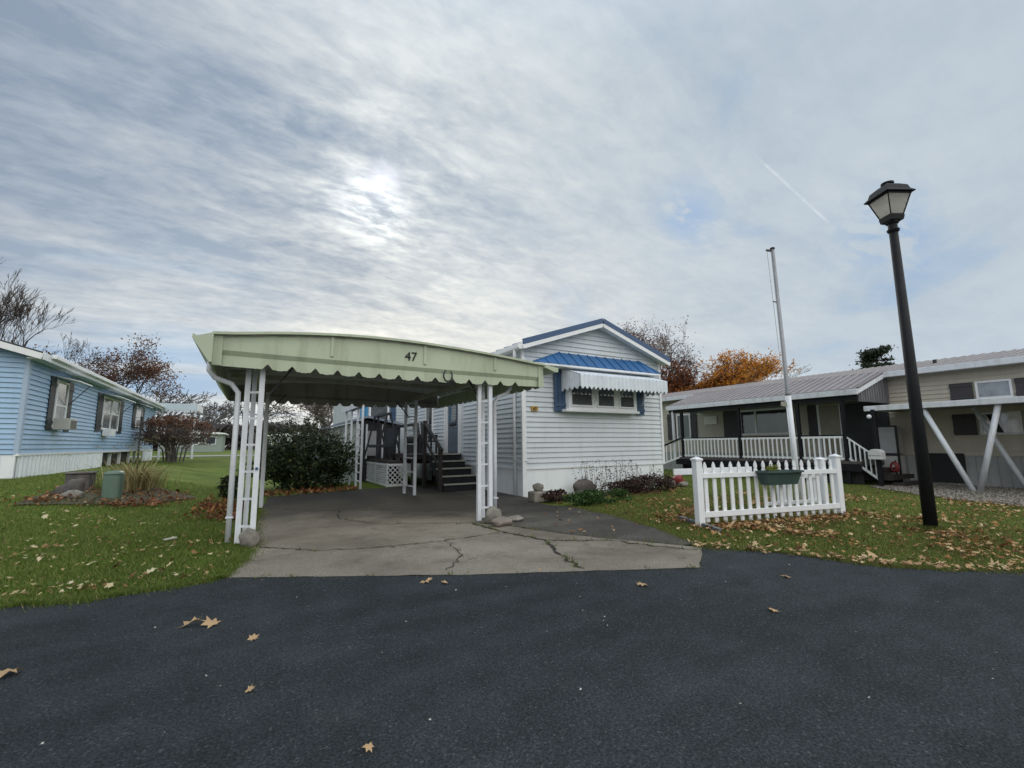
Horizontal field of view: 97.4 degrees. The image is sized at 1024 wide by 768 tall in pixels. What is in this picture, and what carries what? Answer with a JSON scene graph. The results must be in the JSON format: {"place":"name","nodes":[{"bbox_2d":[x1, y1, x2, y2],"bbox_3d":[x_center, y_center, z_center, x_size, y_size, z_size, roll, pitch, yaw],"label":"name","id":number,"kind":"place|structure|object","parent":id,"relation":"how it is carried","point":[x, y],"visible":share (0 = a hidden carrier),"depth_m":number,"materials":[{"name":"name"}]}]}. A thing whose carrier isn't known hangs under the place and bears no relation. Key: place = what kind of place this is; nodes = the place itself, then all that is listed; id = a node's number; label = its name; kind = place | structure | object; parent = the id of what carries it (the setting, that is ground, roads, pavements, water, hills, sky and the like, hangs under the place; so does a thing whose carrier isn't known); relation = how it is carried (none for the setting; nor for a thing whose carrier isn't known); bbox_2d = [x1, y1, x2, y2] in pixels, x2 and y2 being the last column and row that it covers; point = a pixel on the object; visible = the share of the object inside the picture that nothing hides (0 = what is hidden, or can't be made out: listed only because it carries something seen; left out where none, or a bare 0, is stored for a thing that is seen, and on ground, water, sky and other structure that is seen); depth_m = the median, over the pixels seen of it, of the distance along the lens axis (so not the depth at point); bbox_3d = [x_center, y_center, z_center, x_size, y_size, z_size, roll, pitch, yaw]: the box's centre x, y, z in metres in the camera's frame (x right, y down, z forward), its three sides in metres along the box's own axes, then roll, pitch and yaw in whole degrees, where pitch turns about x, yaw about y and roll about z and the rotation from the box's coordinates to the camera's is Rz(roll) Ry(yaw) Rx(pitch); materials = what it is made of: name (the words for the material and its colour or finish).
{"place":"outdoors","nodes":[
{"label":"outdoors","id":0,"kind":"place"},
{"bbox_2d":[130,455,254,456],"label":"road","id":1,"kind":"structure","parent":0,"point":[197,455],"depth_m":35.44,"materials":[{"name":"grey asphalt"}]},
{"bbox_2d":[228,485,702,576],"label":"driveway","id":2,"kind":"structure","parent":0,"point":[318,524],"depth_m":5.82,"materials":[{"name":"concrete"}]},
{"bbox_2d":[192,331,557,543],"bbox_3d":[-2.953,1.079,9.268,5.625,2.921,5.595,4,-9,-30],"label":"carport","id":3,"kind":"object","parent":2,"relation":"on","point":[295,368],"visible":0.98,"depth_m":7.44,"materials":[{"name":"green metal"}]},
{"bbox_2d":[443,370,452,381],"bbox_3d":[-1.051,-0.129,7.381,0.176,0.204,0.030,4,-9,-30],"label":"horseshoe","id":4,"kind":"object","parent":3,"relation":"attached to","point":[451,376],"visible":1,"depth_m":7.37,"materials":[{"name":"metal"}]},
{"bbox_2d":[391,421,475,491],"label":"entry steps","id":5,"kind":"structure","parent":2,"relation":"on","point":[451,472],"depth_m":13.13,"materials":[{"name":"wood"}]},
{"bbox_2d":[412,422,437,452],"bbox_3d":[-2.947,1.802,15.231,0.650,1.064,0.800,4,-9,-30],"label":"stair railing","id":6,"kind":"object","parent":5,"relation":"on","point":[429,435],"visible":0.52,"depth_m":15.44,"materials":[{"name":"wood"}]},
{"bbox_2d":[219,507,701,578],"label":"weeds","id":7,"kind":"object","parent":2,"relation":"on","point":[514,535],"visible":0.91,"depth_m":5.76,"materials":[{"name":"green plant"}]},
{"bbox_2d":[256,508,684,569],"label":"driveway cracks","id":8,"kind":"object","parent":2,"relation":"on","point":[554,549],"visible":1,"depth_m":5.67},
{"bbox_2d":[490,516,512,526],"bbox_3d":[-0.167,2.170,7.081,0.368,0.173,0.255,4,-9,-30],"label":"rock","id":9,"kind":"object","parent":2,"relation":"on","point":[501,521],"visible":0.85,"depth_m":7.00,"materials":[{"name":"grey stone"}]},
{"bbox_2d":[455,490,693,544],"bbox_3d":[-0.171,2.502,9.144,2.578,0.001,8.575,4,-9,-30],"label":"driveway patch","id":10,"kind":"object","parent":2,"relation":"attached to","point":[589,521],"visible":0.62,"depth_m":7.35,"materials":[{"name":"concrete"}]},
{"bbox_2d":[484,506,501,523],"bbox_3d":[-0.306,2.143,7.323,0.294,0.294,0.251,4,-9,-30],"label":"rock","id":11,"kind":"object","parent":10,"relation":"on","point":[493,512],"visible":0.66,"depth_m":7.25,"materials":[{"name":"stone"}]},
{"bbox_2d":[507,515,523,521],"bbox_3d":[0.031,2.240,7.465,0.366,0.120,0.221,4,-9,-30],"label":"rock","id":12,"kind":"object","parent":10,"relation":"on","point":[515,518],"visible":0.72,"depth_m":7.41,"materials":[{"name":"stone"}]},
{"bbox_2d":[0,547,1023,767],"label":"road","id":13,"kind":"structure","parent":0,"point":[682,670],"depth_m":2.55,"materials":[{"name":"black asphalt"}]},
{"bbox_2d":[0,668,24,677],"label":"fallen leaf","id":14,"kind":"object","parent":13,"relation":"on","point":[3,672],"visible":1,"depth_m":2.55,"materials":[{"name":"beige plant"}]},
{"bbox_2d":[178,616,200,627],"bbox_3d":[-2.311,1.710,3.221,0.159,0.055,0.097,4,-9,-30],"label":"fallen leaf","id":15,"kind":"object","parent":13,"relation":"on","point":[192,620],"visible":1,"depth_m":3.23,"materials":[{"name":"beige plant"}]},
{"bbox_2d":[201,615,219,627],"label":"fallen leaf","id":16,"kind":"object","parent":13,"relation":"on","point":[209,622],"visible":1,"depth_m":3.25,"materials":[{"name":"beige plant"}]},
{"bbox_2d":[245,684,254,692],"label":"fallen leaf","id":17,"kind":"object","parent":13,"relation":"on","point":[249,688],"visible":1,"depth_m":2.37,"materials":[{"name":"beige plant"}]},
{"bbox_2d":[247,633,258,640],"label":"fallen leaf","id":18,"kind":"object","parent":13,"relation":"on","point":[252,637],"visible":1,"depth_m":3.01,"materials":[{"name":"beige plant"}]},
{"bbox_2d":[363,742,373,751],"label":"fallen leaf","id":19,"kind":"object","parent":13,"relation":"on","point":[369,746],"visible":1,"depth_m":1.90,"materials":[{"name":"beige plant"}]},
{"bbox_2d":[1,546,1014,611],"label":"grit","id":20,"kind":"object","parent":13,"relation":"on","point":[518,575],"visible":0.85,"depth_m":4.43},
{"bbox_2d":[41,564,995,743],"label":"leaf crumbs","id":21,"kind":"object","parent":13,"relation":"on","point":[547,631],"visible":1,"depth_m":2.75,"materials":[{"name":"brown plant"}]},
{"bbox_2d":[688,539,1023,570],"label":"fallen leaves","id":22,"kind":"object","parent":13,"relation":"on","point":[939,563],"visible":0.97,"depth_m":4.73,"materials":[{"name":"beige plant"}]},
{"bbox_2d":[0,450,1023,600],"bbox_3d":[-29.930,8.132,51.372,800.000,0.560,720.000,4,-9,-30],"label":"ground","id":23,"kind":"structure","parent":0,"point":[208,470],"depth_m":8.17,"materials":[{"name":"green plant"}]},
{"bbox_2d":[0,257,74,345],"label":"bare tree","id":24,"kind":"object","parent":23,"relation":"on","point":[18,310],"visible":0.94,"depth_m":20.20,"materials":[{"name":"brown plant"}]},
{"bbox_2d":[55,484,69,495],"bbox_3d":[-8.756,2.098,8.772,0.226,0.297,0.208,4,-9,-30],"label":"rock","id":25,"kind":"object","parent":23,"relation":"on","point":[63,488],"visible":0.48,"depth_m":8.71,"materials":[{"name":"stone"}]},
{"bbox_2d":[15,332,114,375],"bbox_3d":[-22.949,0.532,21.940,3.271,6.621,5.224,-6,-9,35],"label":"bare tree","id":26,"kind":"object","parent":23,"relation":"on","point":[77,349],"visible":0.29,"depth_m":23.22,"materials":[{"name":"brown plant"}]},
{"bbox_2d":[0,339,202,478],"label":"mobile home","id":27,"kind":"object","parent":23,"relation":"on","point":[48,402],"visible":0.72,"depth_m":13.11,"materials":[{"name":"blue plastic"}]},
{"bbox_2d":[51,379,69,427],"bbox_3d":[-13.215,0.606,13.174,0.055,1.370,0.950,4,-9,-30],"label":"window","id":28,"kind":"structure","parent":27,"relation":"in","point":[62,391],"depth_m":13.19,"materials":[{"name":"glass"}]},
{"bbox_2d":[101,396,120,430],"bbox_3d":[-15.973,1.213,17.923,0.055,1.270,2.400,4,-9,-30],"label":"window","id":29,"kind":"structure","parent":27,"relation":"in","point":[111,407],"depth_m":17.87,"materials":[{"name":"glass"}]},
{"bbox_2d":[135,406,142,427],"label":"window","id":30,"kind":"structure","parent":27,"relation":"in","point":[139,411],"depth_m":22.25,"materials":[{"name":"glass"}]},
{"bbox_2d":[17,487,194,503],"bbox_3d":[-8.234,2.346,9.487,2.136,0.327,3.550,-1,-8,4],"label":"mulch bed","id":31,"kind":"object","parent":23,"relation":"on","point":[90,496],"visible":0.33,"depth_m":9.04,"materials":[{"name":"brown soil"}]},
{"bbox_2d":[59,490,84,498],"bbox_3d":[-8.486,2.140,8.697,0.351,0.188,0.255,2,-8,-18],"label":"rock","id":32,"kind":"object","parent":31,"relation":"on","point":[81,494],"visible":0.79,"depth_m":8.64,"materials":[{"name":"stone"}]},
{"bbox_2d":[67,478,85,491],"bbox_3d":[-8.853,2.102,9.122,0.286,0.384,0.242,4,-9,-30],"label":"rock","id":33,"kind":"object","parent":31,"relation":"on","point":[79,484],"visible":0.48,"depth_m":9.08,"materials":[{"name":"stone"}]},
{"bbox_2d":[64,471,97,489],"bbox_3d":[-9.271,2.101,9.668,0.440,0.415,0.490,4,-9,-30],"label":"stone trough","id":34,"kind":"object","parent":31,"relation":"on","point":[88,478],"visible":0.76,"depth_m":9.55,"materials":[{"name":"grey stone"}]},
{"bbox_2d":[101,471,124,497],"bbox_3d":[-8.132,2.058,9.173,0.310,0.575,0.317,4,-9,-30],"label":"utility pedestal","id":35,"kind":"object","parent":31,"relation":"on","point":[113,484],"visible":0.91,"depth_m":9.06,"materials":[{"name":"metal"}]},
{"bbox_2d":[55,434,193,490],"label":"ornamental grass","id":36,"kind":"object","parent":31,"relation":"on","point":[135,480],"depth_m":10.42,"materials":[{"name":"beige plant"}]},
{"bbox_2d":[33,332,185,401],"bbox_3d":[-24.662,0.795,26.670,8.391,7.563,7.685,4,-9,-30],"label":"red leaved tree","id":37,"kind":"object","parent":23,"relation":"on","point":[147,371],"visible":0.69,"depth_m":27.07,"materials":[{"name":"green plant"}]},
{"bbox_2d":[0,487,231,596],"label":"fallen leaves","id":38,"kind":"object","parent":23,"relation":"on","point":[106,584],"visible":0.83,"depth_m":5.21,"materials":[{"name":"brown plant"}]},
{"bbox_2d":[1,485,250,520],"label":"fallen leaves","id":39,"kind":"object","parent":23,"relation":"on","point":[213,505],"visible":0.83,"depth_m":8.74,"materials":[{"name":"brown plant"}]},
{"bbox_2d":[0,473,270,612],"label":"grass","id":40,"kind":"structure","parent":23,"relation":"on","point":[245,553],"depth_m":5.55,"materials":[{"name":"green plant"}]},
{"bbox_2d":[136,417,142,471],"bbox_3d":[-11.196,1.856,13.505,0.065,1.750,0.065,0,-8,-7],"label":"shepherd hook","id":41,"kind":"object","parent":23,"relation":"on","point":[140,430],"visible":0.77,"depth_m":13.52,"materials":[{"name":"metal"}]},
{"bbox_2d":[132,415,216,461],"bbox_3d":[-16.902,2.701,22.606,3.484,2.365,3.492,-4,-8,23],"label":"pruned shrub","id":42,"kind":"object","parent":23,"relation":"on","point":[163,439],"visible":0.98,"depth_m":22.24,"materials":[{"name":"brown plant"}]},
{"bbox_2d":[140,386,216,452],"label":"bare tree","id":43,"kind":"object","parent":23,"relation":"on","point":[190,399],"visible":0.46,"depth_m":52.72,"materials":[{"name":"brown plant"}]},
{"bbox_2d":[157,430,228,452],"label":"distant home","id":44,"kind":"object","parent":23,"relation":"on","point":[217,444],"visible":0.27,"depth_m":61.17,"materials":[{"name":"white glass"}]},
{"bbox_2d":[183,441,190,450],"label":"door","id":45,"kind":"structure","parent":44,"relation":"in","point":[184,449],"depth_m":59.84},
{"bbox_2d":[207,436,215,444],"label":"window","id":46,"kind":"structure","parent":44,"relation":"in","point":[214,441],"depth_m":61.32,"materials":[{"name":"white glass"}]},
{"bbox_2d":[186,401,242,431],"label":"bare tree","id":47,"kind":"object","parent":23,"relation":"on","point":[223,413],"visible":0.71,"depth_m":69.38,"materials":[{"name":"grey plant"}]},
{"bbox_2d":[216,474,238,499],"bbox_3d":[-6.592,2.416,10.530,0.580,0.639,0.566,4,-9,-30],"label":"plant","id":48,"kind":"object","parent":23,"relation":"on","point":[223,486],"visible":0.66,"depth_m":10.42,"materials":[{"name":"green plant"}]},
{"bbox_2d":[140,422,329,451],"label":"distant woods","id":49,"kind":"object","parent":23,"relation":"on","point":[228,428],"visible":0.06,"depth_m":92.08,"materials":[{"name":"brown plant"}]},
{"bbox_2d":[238,528,259,547],"bbox_3d":[-3.389,1.985,5.797,0.226,0.256,0.218,-4,-8,22],"label":"rock","id":50,"kind":"object","parent":23,"relation":"on","point":[248,537],"visible":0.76,"depth_m":5.73,"materials":[{"name":"stone"}]},
{"bbox_2d":[223,400,303,454],"bbox_3d":[-18.498,2.914,34.560,5.782,5.289,4.900,-5,-9,28],"label":"bare tree","id":51,"kind":"object","parent":23,"relation":"on","point":[270,415],"visible":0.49,"depth_m":34.68,"materials":[{"name":"brown plant"}]},
{"bbox_2d":[267,432,309,444],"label":"distant home","id":52,"kind":"object","parent":23,"relation":"on","point":[281,437],"visible":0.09,"depth_m":67.54,"materials":[{"name":"white"}]},
{"bbox_2d":[236,413,364,490],"bbox_3d":[-6.436,2.076,13.905,3.435,2.300,3.147,0,-8,-3],"label":"hedge","id":53,"kind":"object","parent":23,"relation":"on","point":[284,459],"visible":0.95,"depth_m":13.30,"materials":[{"name":"green plant"}]},
{"bbox_2d":[269,402,333,429],"bbox_3d":[-12.758,2.248,29.906,4.701,5.211,7.458,-1,-8,0],"label":"bare tree","id":54,"kind":"object","parent":23,"relation":"on","point":[322,412],"visible":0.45,"depth_m":28.42,"materials":[{"name":"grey plant"}]},
{"bbox_2d":[264,484,357,496],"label":"fallen leaves","id":55,"kind":"object","parent":23,"relation":"on","point":[316,489],"visible":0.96,"depth_m":12.29,"materials":[{"name":"brown plant"}]},
{"bbox_2d":[342,404,365,488],"bbox_3d":[-5.148,1.991,14.748,0.370,2.600,3.270,4,-9,-30],"label":"trellis post","id":56,"kind":"object","parent":23,"relation":"on","point":[350,408],"visible":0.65,"depth_m":13.93,"materials":[{"name":"white paint"}]},
{"bbox_2d":[310,416,403,482],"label":"sunroom","id":57,"kind":"structure","parent":23,"relation":"on","point":[370,452],"depth_m":16.42,"materials":[{"name":"white paint"}]},
{"bbox_2d":[366,458,429,486],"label":"deck","id":58,"kind":"structure","parent":23,"relation":"on","point":[378,471],"depth_m":14.42,"materials":[{"name":"white wood"}]},
{"bbox_2d":[363,412,401,460],"bbox_3d":[-4.460,1.827,15.502,0.899,1.566,1.900,4,-9,-30],"label":"porch swing","id":59,"kind":"object","parent":58,"relation":"on","point":[390,439],"visible":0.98,"depth_m":15.14,"materials":[{"name":"metal"}]},
{"bbox_2d":[406,436,422,459],"bbox_3d":[-3.261,2.128,14.934,0.500,0.785,0.400,4,-9,-30],"label":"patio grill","id":60,"kind":"object","parent":58,"relation":"on","point":[410,448],"visible":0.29,"depth_m":14.76,"materials":[{"name":"metal"}]},
{"bbox_2d":[333,318,670,496],"bbox_3d":[-2.046,1.308,17.792,7.643,4.746,15.501,4,-9,-30],"label":"mobile home","id":61,"kind":"object","parent":23,"relation":"on","point":[597,397],"visible":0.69,"depth_m":12.20,"materials":[{"name":"white plastic"}]},
{"bbox_2d":[369,405,388,419],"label":"window","id":62,"kind":"structure","parent":61,"relation":"in","point":[374,410],"depth_m":18.68,"materials":[{"name":"white glass"}]},
{"bbox_2d":[425,408,433,435],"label":"window","id":63,"kind":"structure","parent":61,"relation":"in","point":[429,412],"depth_m":16.95,"materials":[{"name":"white glass"}]},
{"bbox_2d":[448,405,457,452],"bbox_3d":[-1.971,1.299,14.948,0.117,1.930,0.900,4,-9,-30],"label":"door","id":64,"kind":"structure","parent":61,"relation":"in","point":[452,410],"depth_m":14.89,"materials":[{"name":"grey metal"}]},
{"bbox_2d":[570,385,593,406],"bbox_3d":[1.843,0.258,11.890,0.750,0.680,0.035,4,-9,-30],"label":"window","id":65,"kind":"structure","parent":61,"relation":"in","point":[581,397],"depth_m":11.86,"materials":[{"name":"grey glass"}]},
{"bbox_2d":[596,387,615,407],"bbox_3d":[2.567,0.307,12.304,0.640,0.680,0.035,4,-9,-30],"label":"window","id":66,"kind":"structure","parent":61,"relation":"in","point":[605,398],"depth_m":12.27,"materials":[{"name":"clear glass"}]},
{"bbox_2d":[618,389,634,408],"bbox_3d":[3.234,0.352,12.685,0.580,0.680,0.035,4,-9,-30],"label":"window","id":67,"kind":"structure","parent":61,"relation":"in","point":[627,400],"depth_m":12.66,"materials":[{"name":"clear glass"}]},
{"bbox_2d":[528,490,547,502],"bbox_3d":[0.580,2.502,10.009,0.380,0.235,0.300,4,-9,-30],"label":"stone block","id":68,"kind":"object","parent":23,"relation":"on","point":[534,496],"depth_m":9.87,"materials":[{"name":"grey stone"}]},
{"bbox_2d":[532,483,543,490],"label":"rock","id":69,"kind":"object","parent":68,"relation":"on","point":[538,487],"visible":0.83,"depth_m":9.98,"materials":[{"name":"stone"}]},
{"bbox_2d":[541,489,571,502],"bbox_3d":[1.020,2.479,10.015,0.922,0.298,0.694,4,-9,-30],"label":"plant","id":70,"kind":"object","parent":23,"relation":"on","point":[555,494],"visible":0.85,"depth_m":9.85,"materials":[{"name":"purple plant"}]},
{"bbox_2d":[573,478,596,491],"bbox_3d":[1.845,2.609,11.426,0.773,0.416,0.238,4,-9,-30],"label":"rock","id":71,"kind":"object","parent":23,"relation":"on","point":[582,484],"visible":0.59,"depth_m":11.31,"materials":[{"name":"stone"}]},
{"bbox_2d":[561,488,636,505],"bbox_3d":[1.854,2.404,9.665,1.904,0.345,0.782,4,-9,-30],"label":"plant","id":72,"kind":"object","parent":23,"relation":"on","point":[587,497],"visible":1,"depth_m":9.42,"materials":[{"name":"green plant"}]},
{"bbox_2d":[536,487,684,531],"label":"fallen leaves","id":73,"kind":"object","parent":23,"relation":"on","point":[609,498],"visible":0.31,"depth_m":10.79,"materials":[{"name":"brown plant"}]},
{"bbox_2d":[572,459,670,489],"bbox_3d":[3.069,2.415,11.948,3.358,0.882,0.676,4,-9,-30],"label":"shrub","id":74,"kind":"object","parent":23,"relation":"on","point":[625,467],"visible":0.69,"depth_m":11.66,"materials":[{"name":"brown plant"}]},
{"bbox_2d":[597,473,680,493],"bbox_3d":[3.341,2.599,11.759,2.978,0.535,1.054,4,-9,-30],"label":"shrub","id":75,"kind":"object","parent":23,"relation":"on","point":[633,485],"visible":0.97,"depth_m":11.59,"materials":[{"name":"purple plant"}]},
{"bbox_2d":[617,315,716,389],"bbox_3d":[10.498,-0.130,34.775,9.942,10.886,9.558,4,-9,-30],"label":"purple leaved tree","id":76,"kind":"object","parent":23,"relation":"on","point":[683,360],"visible":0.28,"depth_m":33.72,"materials":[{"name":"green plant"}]},
{"bbox_2d":[673,475,683,482],"bbox_3d":[5.030,2.911,13.655,0.367,0.311,0.347,4,-9,-30],"label":"garden ball","id":77,"kind":"object","parent":23,"relation":"on","point":[678,478],"visible":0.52,"depth_m":13.53,"materials":[{"name":"red plastic"}]},
{"bbox_2d":[660,361,704,392],"bbox_3d":[12.246,1.652,33.906,5.651,6.943,8.569,-6,-9,34],"label":"maroon tree","id":78,"kind":"object","parent":23,"relation":"on","point":[674,381],"visible":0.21,"depth_m":32.01,"materials":[{"name":"brown plant"}]},
{"bbox_2d":[678,481,687,486],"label":"rock","id":79,"kind":"object","parent":23,"relation":"on","point":[684,483],"visible":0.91,"depth_m":13.15,"materials":[{"name":"stone"}]},
{"bbox_2d":[672,348,800,392],"bbox_3d":[16.296,1.077,32.860,10.020,7.990,8.412,-3,-8,15],"label":"orange tree","id":80,"kind":"object","parent":23,"relation":"on","point":[747,371],"visible":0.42,"depth_m":32.05,"materials":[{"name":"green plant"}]},
{"bbox_2d":[673,454,845,526],"bbox_3d":[4.325,1.739,7.651,3.345,1.060,0.558,2,-8,-19],"label":"picket fence","id":81,"kind":"object","parent":23,"relation":"on","point":[818,500],"visible":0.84,"depth_m":7.43,"materials":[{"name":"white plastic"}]},
{"bbox_2d":[755,469,803,484],"bbox_3d":[4.367,1.521,7.325,0.795,0.225,0.240,2,-8,-18],"label":"window box","id":82,"kind":"object","parent":81,"relation":"hanging from","point":[780,477],"visible":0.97,"depth_m":7.25,"materials":[{"name":"green plastic"}]},
{"bbox_2d":[765,464,779,470],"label":"plant","id":83,"kind":"object","parent":82,"relation":"in","point":[771,467],"visible":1,"depth_m":7.30,"materials":[{"name":"green plant"}]},
{"bbox_2d":[766,247,801,499],"bbox_3d":[6.115,-0.319,10.146,0.378,5.773,0.152,4,-9,-30],"label":"flagpole","id":84,"kind":"object","parent":23,"relation":"on","point":[787,404],"visible":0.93,"depth_m":10.12,"materials":[{"name":"white metal"}]},
{"bbox_2d":[765,364,810,380],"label":"bare tree","id":85,"kind":"object","parent":23,"relation":"on","point":[796,372],"visible":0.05,"depth_m":63.64,"materials":[{"name":"brown plant"}]},
{"bbox_2d":[603,488,1023,562],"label":"fallen leaves","id":86,"kind":"object","parent":23,"relation":"on","point":[806,518],"visible":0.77,"depth_m":6.75,"materials":[{"name":"brown plant"}]},
{"bbox_2d":[662,348,1023,487],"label":"mobile home","id":87,"kind":"object","parent":23,"relation":"on","point":[742,424],"visible":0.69,"depth_m":14.51,"materials":[{"name":"beige"}]},
{"bbox_2d":[676,414,691,438],"bbox_3d":[8.146,2.014,21.348,0.055,1.170,0.800,4,-9,-30],"label":"window","id":88,"kind":"structure","parent":87,"relation":"in","point":[686,417],"depth_m":21.27,"materials":[{"name":"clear glass"}]},
{"bbox_2d":[740,406,795,434],"bbox_3d":[10.117,1.505,17.962,0.055,1.050,2.200,4,-9,-30],"label":"window","id":89,"kind":"structure","parent":87,"relation":"in","point":[767,421],"depth_m":17.96,"materials":[{"name":"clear glass"}]},
{"bbox_2d":[818,405,843,456],"bbox_3d":[11.257,1.663,15.895,0.100,1.830,0.650,4,-9,-30],"label":"door","id":90,"kind":"structure","parent":87,"relation":"in","point":[829,417],"depth_m":15.92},
{"bbox_2d":[974,379,1013,398],"bbox_3d":[13.346,0.144,12.467,0.065,0.500,0.720,4,-9,-30],"label":"window","id":91,"kind":"structure","parent":87,"relation":"in","point":[1002,387],"depth_m":12.46,"materials":[{"name":"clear glass"}]},
{"bbox_2d":[979,411,1023,434],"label":"window","id":92,"kind":"structure","parent":87,"relation":"in","point":[1010,422],"depth_m":12.21,"materials":[{"name":"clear glass"}]},
{"bbox_2d":[849,344,901,369],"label":"pine tree","id":93,"kind":"object","parent":23,"relation":"on","point":[869,357],"visible":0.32,"depth_m":45.76,"materials":[{"name":"green plant"}]},
{"bbox_2d":[878,425,906,482],"bbox_3d":[11.835,2.180,14.056,0.500,1.750,0.600,4,-9,-30],"label":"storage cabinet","id":94,"kind":"object","parent":23,"relation":"on","point":[891,441],"visible":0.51,"depth_m":13.89,"materials":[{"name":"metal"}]},
{"bbox_2d":[864,180,938,528],"bbox_3d":[5.955,-0.518,6.760,0.452,5.370,0.452,0,-8,-2],"label":"street lamp","id":95,"kind":"object","parent":23,"relation":"on","point":[886,202],"visible":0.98,"depth_m":6.75,"materials":[{"name":"black metal"}]},
{"bbox_2d":[870,483,1023,505],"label":"gravel strip","id":96,"kind":"object","parent":23,"relation":"on","point":[876,486],"visible":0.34,"depth_m":11.42,"materials":[{"name":"gravel"}]},
{"bbox_2d":[868,409,885,485],"bbox_3d":[10.395,1.811,12.828,0.396,2.180,0.320,4,-9,-30],"label":"mailbox","id":97,"kind":"object","parent":96,"relation":"on","point":[877,453],"visible":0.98,"depth_m":12.83,"materials":[{"name":"black paint"}]},
{"bbox_2d":[863,396,1023,491],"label":"carport","id":98,"kind":"object","parent":96,"relation":"on","point":[996,404],"visible":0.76,"depth_m":11.60,"materials":[{"name":"white paint"}]},
{"bbox_3d":[11.401,2.622,13.370,0.161,0.700,0.040,4,-9,-30],"label":"hose stand","id":99,"kind":"object","parent":96,"relation":"on","visible":0},
{"bbox_2d":[890,462,899,472],"bbox_3d":[11.387,2.480,13.410,0.161,0.335,0.245,4,-9,-30],"label":"garden hose","id":100,"kind":"object","parent":99,"relation":"hanging from","point":[897,466],"visible":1,"depth_m":13.35,"materials":[{"name":"red plastic"}]},
{"bbox_2d":[0,0,1023,446],"label":"sky","id":101,"kind":"structure","parent":0,"point":[489,176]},
{"bbox_2d":[570,473,1023,575],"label":"grass","id":102,"kind":"structure","parent":0,"point":[843,531],"depth_m":6.47,"materials":[{"name":"green plant"}]},
{"bbox_2d":[679,516,721,531],"bbox_3d":[2.909,2.171,7.017,0.070,0.050,1.152,0,-8,-7],"label":"edging board","id":103,"kind":"object","parent":102,"relation":"on","point":[715,528],"visible":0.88,"depth_m":6.83,"materials":[{"name":"grey wood"}]}
]}

